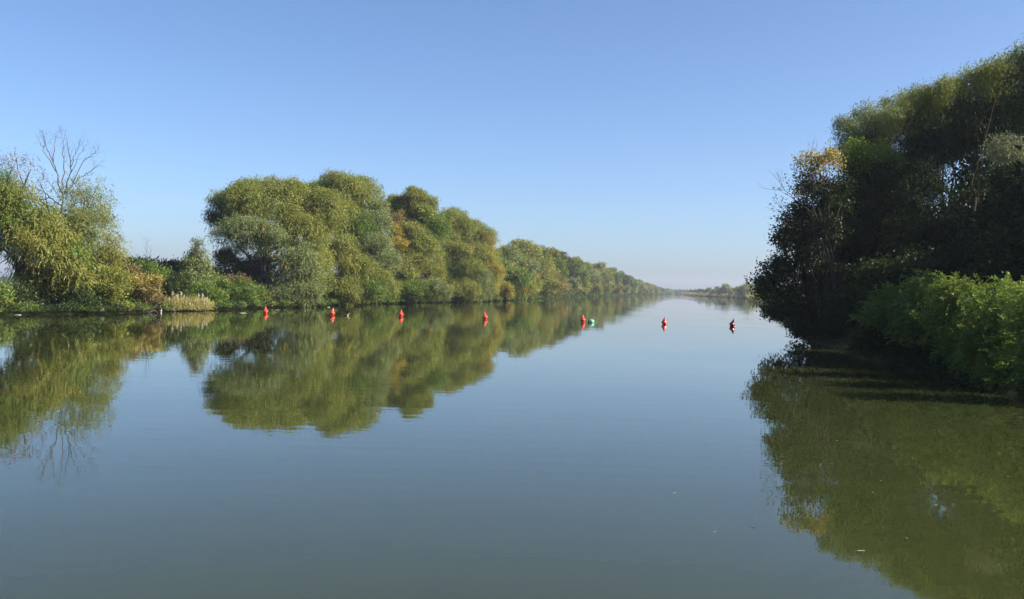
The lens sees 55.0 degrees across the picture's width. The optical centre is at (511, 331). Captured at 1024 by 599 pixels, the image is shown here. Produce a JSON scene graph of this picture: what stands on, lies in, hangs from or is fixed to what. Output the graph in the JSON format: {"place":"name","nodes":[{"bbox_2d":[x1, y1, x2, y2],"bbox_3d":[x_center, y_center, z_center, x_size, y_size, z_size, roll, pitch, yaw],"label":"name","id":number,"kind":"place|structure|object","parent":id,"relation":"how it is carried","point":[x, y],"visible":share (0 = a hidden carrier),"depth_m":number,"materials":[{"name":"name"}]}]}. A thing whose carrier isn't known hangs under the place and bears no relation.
{"place":"outdoors","nodes":[
{"label":"outdoors","id":0,"kind":"place"},
{"bbox_2d":[0,294,1023,598],"bbox_3d":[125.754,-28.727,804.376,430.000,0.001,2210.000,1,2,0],"label":"water","id":1,"kind":"structure","parent":0,"point":[550,448],"depth_m":17.30,"materials":[{"name":"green liquid"}]},
{"bbox_2d":[0,276,1023,404],"bbox_3d":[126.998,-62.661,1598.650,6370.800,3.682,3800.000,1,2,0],"label":"ground","id":2,"kind":"structure","parent":0,"point":[834,343],"depth_m":80.15,"materials":[{"name":"soil"}]},
{"bbox_2d":[0,278,20,306],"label":"shrub","id":3,"kind":"object","parent":2,"relation":"on","point":[5,288],"visible":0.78,"depth_m":77.38,"materials":[{"name":"green plant"}]},
{"bbox_2d":[0,152,52,276],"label":"willow tree","id":4,"kind":"object","parent":2,"relation":"on","point":[12,204],"visible":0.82,"depth_m":83.86,"materials":[{"name":"green plant"}]},
{"bbox_2d":[0,201,100,300],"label":"willow tree","id":5,"kind":"object","parent":2,"relation":"on","point":[59,258],"visible":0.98,"depth_m":82.79,"materials":[{"name":"green plant"}]},
{"bbox_2d":[5,277,106,312],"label":"shrub","id":6,"kind":"object","parent":2,"relation":"on","point":[77,296],"visible":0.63,"depth_m":81.48,"materials":[{"name":"green plant"}]},
{"bbox_2d":[0,128,125,287],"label":"willow tree","id":7,"kind":"object","parent":2,"relation":"on","point":[78,217],"visible":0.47,"depth_m":96.47,"materials":[{"name":"green plant"}]},
{"bbox_2d":[86,225,132,276],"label":"willow tree","id":8,"kind":"object","parent":2,"relation":"on","point":[107,256],"visible":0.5,"depth_m":88.05,"materials":[{"name":"green plant"}]},
{"bbox_2d":[76,260,145,310],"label":"shrub","id":9,"kind":"object","parent":2,"relation":"on","point":[112,288],"visible":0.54,"depth_m":85.37,"materials":[{"name":"green plant"}]},
{"bbox_2d":[119,254,145,271],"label":"hedge tree","id":10,"kind":"object","parent":2,"relation":"on","point":[133,258],"visible":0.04,"depth_m":143.38,"materials":[{"name":"green plant"}]},
{"bbox_2d":[123,299,145,312],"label":"fallen branches","id":11,"kind":"object","parent":2,"relation":"on","point":[131,310],"visible":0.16,"depth_m":86.88,"materials":[{"name":"wood"}]},
{"bbox_2d":[106,259,170,309],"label":"shrub","id":12,"kind":"object","parent":2,"relation":"on","point":[147,288],"visible":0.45,"depth_m":88.94,"materials":[{"name":"green plant"}]},
{"bbox_2d":[131,298,174,312],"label":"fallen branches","id":13,"kind":"object","parent":2,"relation":"on","point":[151,311],"visible":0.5,"depth_m":88.71,"materials":[{"name":"wood"}]},
{"bbox_2d":[135,255,182,280],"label":"hedge tree","id":14,"kind":"object","parent":2,"relation":"on","point":[172,263],"visible":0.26,"depth_m":134.89,"materials":[{"name":"green plant"}]},
{"bbox_2d":[131,233,194,301],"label":"shrub","id":15,"kind":"object","parent":2,"relation":"on","point":[172,285],"visible":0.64,"depth_m":98.71,"materials":[{"name":"green plant"}]},
{"bbox_2d":[163,257,185,276],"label":"hedge tree","id":16,"kind":"object","parent":2,"relation":"on","point":[180,266],"visible":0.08,"depth_m":135.77,"materials":[{"name":"green plant"}]},
{"bbox_2d":[164,292,215,310],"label":"reed bed","id":17,"kind":"object","parent":2,"relation":"on","point":[195,303],"visible":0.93,"depth_m":96.24,"materials":[{"name":"beige plant"}]},
{"bbox_2d":[176,236,218,289],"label":"poplar tree","id":18,"kind":"object","parent":2,"relation":"on","point":[196,267],"visible":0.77,"depth_m":111.08,"materials":[{"name":"green plant"}]},
{"bbox_2d":[183,276,232,301],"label":"shrub","id":19,"kind":"object","parent":2,"relation":"on","point":[209,290],"visible":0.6,"depth_m":105.25,"materials":[{"name":"green plant"}]},
{"bbox_2d":[212,265,233,276],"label":"hedge tree","id":20,"kind":"object","parent":2,"relation":"on","point":[228,271],"visible":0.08,"depth_m":139.51,"materials":[{"name":"green plant"}]},
{"bbox_2d":[210,271,266,301],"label":"shrub","id":21,"kind":"object","parent":2,"relation":"on","point":[241,286],"visible":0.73,"depth_m":111.22,"materials":[{"name":"green plant"}]},
{"bbox_2d":[241,283,272,305],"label":"shrub","id":22,"kind":"object","parent":2,"relation":"on","point":[265,296],"visible":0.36,"depth_m":114.86,"materials":[{"name":"green plant"}]},
{"bbox_2d":[200,173,350,307],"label":"willow tree","id":23,"kind":"object","parent":2,"relation":"on","point":[245,204],"visible":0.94,"depth_m":127.90,"materials":[{"name":"green plant"}]},
{"bbox_2d":[10,272,612,297],"bbox_3d":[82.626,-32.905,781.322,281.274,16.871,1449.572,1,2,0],"label":"undergrowth","id":24,"kind":"object","parent":2,"relation":"on","point":[283,284],"visible":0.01,"depth_m":162.84,"materials":[{"name":"green plant"}]},
{"bbox_2d":[0,293,665,312],"bbox_3d":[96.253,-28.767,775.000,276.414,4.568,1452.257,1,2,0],"label":"bank growth","id":25,"kind":"object","parent":2,"relation":"on","point":[121,306],"visible":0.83,"depth_m":105.32,"materials":[{"name":"green plant"}]},
{"bbox_2d":[306,166,405,305],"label":"willow tree","id":26,"kind":"object","parent":2,"relation":"on","point":[363,273],"visible":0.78,"depth_m":145.34,"materials":[{"name":"green plant"}]},
{"bbox_2d":[384,289,400,302],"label":"shrub","id":27,"kind":"object","parent":2,"relation":"on","point":[394,299],"visible":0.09,"depth_m":162.42,"materials":[{"name":"green plant"}]},
{"bbox_2d":[378,185,455,303],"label":"willow tree","id":28,"kind":"object","parent":2,"relation":"on","point":[423,226],"visible":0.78,"depth_m":172.78,"materials":[{"name":"green plant"}]},
{"bbox_2d":[424,205,505,302],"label":"willow tree","id":29,"kind":"object","parent":2,"relation":"on","point":[480,270],"visible":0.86,"depth_m":199.80,"materials":[{"name":"green plant"}]},
{"bbox_2d":[467,289,496,300],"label":"shrub","id":30,"kind":"object","parent":2,"relation":"on","point":[489,295],"visible":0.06,"depth_m":219.15,"materials":[{"name":"green plant"}]},
{"bbox_2d":[462,258,529,292],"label":"riverside tree","id":31,"kind":"object","parent":2,"relation":"on","point":[514,264],"visible":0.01,"depth_m":268.21,"materials":[{"name":"green plant"}]},
{"bbox_2d":[457,257,537,298],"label":"riverside tree","id":32,"kind":"object","parent":2,"relation":"on","point":[523,283],"visible":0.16,"depth_m":247.53,"materials":[{"name":"green plant"}]},
{"bbox_2d":[491,279,516,299],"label":"shrub","id":33,"kind":"object","parent":2,"relation":"on","point":[508,292],"visible":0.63,"depth_m":240.05,"materials":[{"name":"green plant"}]},
{"bbox_2d":[495,244,543,296],"bbox_3d":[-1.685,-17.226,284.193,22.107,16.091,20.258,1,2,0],"label":"riverside tree","id":34,"kind":"object","parent":2,"relation":"on","point":[508,251],"visible":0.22,"depth_m":280.02,"materials":[{"name":"green plant"}]},
{"bbox_2d":[506,235,564,294],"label":"riverside tree","id":35,"kind":"object","parent":2,"relation":"on","point":[550,283],"visible":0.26,"depth_m":316.78,"materials":[{"name":"green plant"}]},
{"bbox_2d":[515,243,562,294],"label":"riverside tree","id":36,"kind":"object","parent":2,"relation":"on","point":[557,273],"depth_m":345.89,"materials":[{"name":"green plant"}]},
{"bbox_2d":[539,246,571,295],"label":"riverside tree","id":37,"kind":"object","parent":2,"relation":"on","point":[560,263],"visible":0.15,"depth_m":360.87,"materials":[{"name":"green plant"}]},
{"bbox_2d":[547,250,583,294],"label":"riverside tree","id":38,"kind":"object","parent":2,"relation":"on","point":[576,279],"visible":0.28,"depth_m":403.81,"materials":[{"name":"green plant"}]},
{"bbox_2d":[565,258,592,294],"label":"riverside tree","id":39,"kind":"object","parent":2,"relation":"on","point":[585,284],"visible":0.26,"depth_m":449.53,"materials":[{"name":"green plant"}]},
{"bbox_2d":[570,256,592,294],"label":"riverside tree","id":40,"kind":"object","parent":2,"relation":"on","point":[575,257],"visible":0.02,"depth_m":483.36,"materials":[{"name":"green plant"}]},
{"bbox_2d":[576,262,603,294],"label":"riverside tree","id":41,"kind":"object","parent":2,"relation":"on","point":[595,279],"visible":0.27,"depth_m":509.05,"materials":[{"name":"green plant"}]},
{"bbox_2d":[592,261,616,293],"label":"riverside tree","id":42,"kind":"object","parent":2,"relation":"on","point":[607,283],"visible":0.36,"depth_m":581.75,"materials":[{"name":"green plant"}]},
{"bbox_2d":[606,266,624,293],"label":"riverside tree","id":43,"kind":"object","parent":2,"relation":"on","point":[618,280],"visible":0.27,"depth_m":653.83,"materials":[{"name":"green plant"}]},
{"bbox_2d":[619,270,632,293],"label":"riverside tree","id":44,"kind":"object","parent":2,"relation":"on","point":[626,280],"visible":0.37,"depth_m":748.67,"materials":[{"name":"green plant"}]},
{"bbox_2d":[629,276,639,293],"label":"riverside tree","id":45,"kind":"object","parent":2,"relation":"on","point":[635,284],"visible":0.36,"depth_m":846.21,"materials":[{"name":"green plant"}]},
{"bbox_2d":[637,279,649,293],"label":"riverside tree","id":46,"kind":"object","parent":2,"relation":"on","point":[643,286],"visible":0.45,"depth_m":964.93,"materials":[{"name":"green plant"}]},
{"bbox_2d":[645,282,654,293],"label":"riverside tree","id":47,"kind":"object","parent":2,"relation":"on","point":[650,288],"visible":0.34,"depth_m":1106.35,"materials":[{"name":"green plant"}]},
{"bbox_2d":[650,283,659,293],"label":"riverside tree","id":48,"kind":"object","parent":2,"relation":"on","point":[658,289],"visible":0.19,"depth_m":1249.87,"materials":[{"name":"green plant"}]},
{"bbox_2d":[664,288,698,293],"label":"wood","id":49,"kind":"object","parent":2,"relation":"on","point":[671,291],"visible":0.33,"depth_m":1967.74,"materials":[{"name":"green plant"}]},
{"bbox_2d":[703,287,711,292],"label":"riverside tree","id":50,"kind":"object","parent":2,"relation":"on","point":[708,290],"visible":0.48,"depth_m":978.78,"materials":[{"name":"green plant"}]},
{"bbox_2d":[709,286,719,293],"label":"riverside tree","id":51,"kind":"object","parent":2,"relation":"on","point":[716,288],"visible":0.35,"depth_m":927.67,"materials":[{"name":"green plant"}]},
{"bbox_2d":[681,292,762,301],"bbox_3d":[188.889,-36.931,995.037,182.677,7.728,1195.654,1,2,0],"label":"wood","id":52,"kind":"object","parent":2,"relation":"on","point":[749,298],"visible":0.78,"depth_m":872.35,"materials":[{"name":"green plant"}]},
{"bbox_2d":[716,283,732,294],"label":"riverside tree","id":53,"kind":"object","parent":2,"relation":"on","point":[725,288],"visible":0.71,"depth_m":878.28,"materials":[{"name":"green plant"}]},
{"bbox_2d":[729,286,742,297],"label":"riverside tree","id":54,"kind":"object","parent":2,"relation":"on","point":[733,291],"visible":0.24,"depth_m":829.23,"materials":[{"name":"green plant"}]},
{"bbox_2d":[734,282,757,297],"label":"riverside tree","id":55,"kind":"object","parent":2,"relation":"on","point":[742,292],"visible":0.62,"depth_m":765.02,"materials":[{"name":"green plant"}]},
{"bbox_2d":[743,138,866,343],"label":"alder tree","id":56,"kind":"object","parent":2,"relation":"on","point":[808,275],"visible":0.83,"depth_m":65.05,"materials":[{"name":"green plant"}]},
{"bbox_2d":[773,305,950,351],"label":"bank growth","id":57,"kind":"object","parent":2,"relation":"on","point":[839,328],"visible":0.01,"depth_m":60.98,"materials":[{"name":"green plant"}]},
{"bbox_2d":[815,190,925,284],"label":"woodland tree","id":58,"kind":"object","parent":2,"relation":"on","point":[842,234],"visible":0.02,"depth_m":82.80,"materials":[{"name":"green plant"}]},
{"bbox_2d":[839,278,913,361],"bbox_3d":[17.728,-0.506,46.206,5.063,4.023,4.248,1,2,0],"label":"feathery shrub","id":59,"kind":"object","parent":2,"relation":"on","point":[875,330],"visible":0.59,"depth_m":45.53,"materials":[{"name":"green plant"}]},
{"bbox_2d":[824,134,938,324],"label":"maple tree","id":60,"kind":"object","parent":2,"relation":"on","point":[864,160],"visible":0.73,"depth_m":68.15,"materials":[{"name":"green plant"}]},
{"bbox_2d":[825,83,953,216],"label":"willow tree","id":61,"kind":"object","parent":2,"relation":"on","point":[880,122],"visible":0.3,"depth_m":75.92,"materials":[{"name":"green plant"}]},
{"bbox_2d":[844,243,946,310],"bbox_3d":[20.518,-1.617,51.506,6.112,5.989,4.773,1,2,0],"label":"shrub","id":62,"kind":"object","parent":2,"relation":"on","point":[890,271],"visible":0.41,"depth_m":50.89,"materials":[{"name":"green plant"}]},
{"bbox_2d":[875,268,952,368],"bbox_3d":[17.958,-0.528,42.427,4.354,4.424,4.589,2,3,20],"label":"feathery shrub","id":63,"kind":"object","parent":2,"relation":"on","point":[912,327],"visible":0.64,"depth_m":41.74,"materials":[{"name":"green plant"}]},
{"bbox_2d":[821,243,1020,325],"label":"undergrowth","id":64,"kind":"object","parent":2,"relation":"on","point":[927,245],"visible":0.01,"depth_m":61.00,"materials":[{"name":"green plant"}]},
{"bbox_2d":[884,70,982,216],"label":"willow tree","id":65,"kind":"object","parent":2,"relation":"on","point":[932,97],"visible":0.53,"depth_m":71.67,"materials":[{"name":"green plant"}]},
{"bbox_2d":[867,148,1000,261],"bbox_3d":[28.089,-5.175,62.177,10.378,12.556,6.016,1,3,-13],"label":"tree","id":66,"kind":"object","parent":2,"relation":"on","point":[929,232],"visible":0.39,"depth_m":61.99,"materials":[{"name":"green plant"}]},
{"bbox_2d":[903,234,991,290],"bbox_3d":[21.178,-1.540,47.331,5.859,6.213,4.908,1,3,-8],"label":"shrub","id":67,"kind":"object","parent":2,"relation":"on","point":[944,264],"visible":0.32,"depth_m":45.85,"materials":[{"name":"green plant"}]},
{"bbox_2d":[915,270,997,379],"bbox_3d":[17.523,-0.175,37.190,3.902,4.164,4.546,4,3,41],"label":"feathery shrub","id":68,"kind":"object","parent":2,"relation":"on","point":[952,296],"visible":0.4,"depth_m":36.73,"materials":[{"name":"green plant"}]},
{"bbox_2d":[904,110,1022,246],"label":"woodland tree","id":69,"kind":"object","parent":2,"relation":"on","point":[962,172],"visible":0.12,"depth_m":70.25,"materials":[{"name":"green plant"}]},
{"bbox_2d":[930,49,1023,237],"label":"willow tree","id":70,"kind":"object","parent":2,"relation":"on","point":[982,103],"visible":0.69,"depth_m":65.05,"materials":[{"name":"green plant"}]},
{"bbox_2d":[933,180,1023,307],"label":"woodland tree","id":71,"kind":"object","parent":2,"relation":"on","point":[1015,216],"visible":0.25,"depth_m":45.27,"materials":[{"name":"green plant"}]},
{"bbox_2d":[945,271,1023,389],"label":"feathery shrub","id":72,"kind":"object","parent":2,"relation":"on","point":[982,345],"visible":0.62,"depth_m":32.66,"materials":[{"name":"green plant"}]},
{"bbox_2d":[951,217,1023,302],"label":"shrub","id":73,"kind":"object","parent":2,"relation":"on","point":[1002,257],"visible":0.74,"depth_m":42.23,"materials":[{"name":"green plant"}]},
{"bbox_2d":[973,127,1023,212],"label":"willow tree","id":74,"kind":"object","parent":2,"relation":"on","point":[1006,154],"visible":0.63,"depth_m":53.33,"materials":[{"name":"green plant"}]},
{"bbox_2d":[987,33,1023,222],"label":"willow tree","id":75,"kind":"object","parent":2,"relation":"on","point":[1016,116],"visible":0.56,"depth_m":56.63,"materials":[{"name":"green plant"}]},
{"bbox_2d":[989,145,1023,214],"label":"woodland tree","id":76,"kind":"object","parent":2,"relation":"on","point":[1019,187],"visible":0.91,"depth_m":44.35,"materials":[{"name":"green plant"}]},
{"bbox_2d":[991,275,1023,400],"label":"feathery shrub","id":77,"kind":"object","parent":2,"relation":"on","point":[1015,379],"visible":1,"depth_m":29.18,"materials":[{"name":"green plant"}]},
{"bbox_2d":[0,0,1023,289],"label":"sky","id":78,"kind":"structure","parent":0,"point":[637,138],"materials":[{"name":"blue"}]}
]}

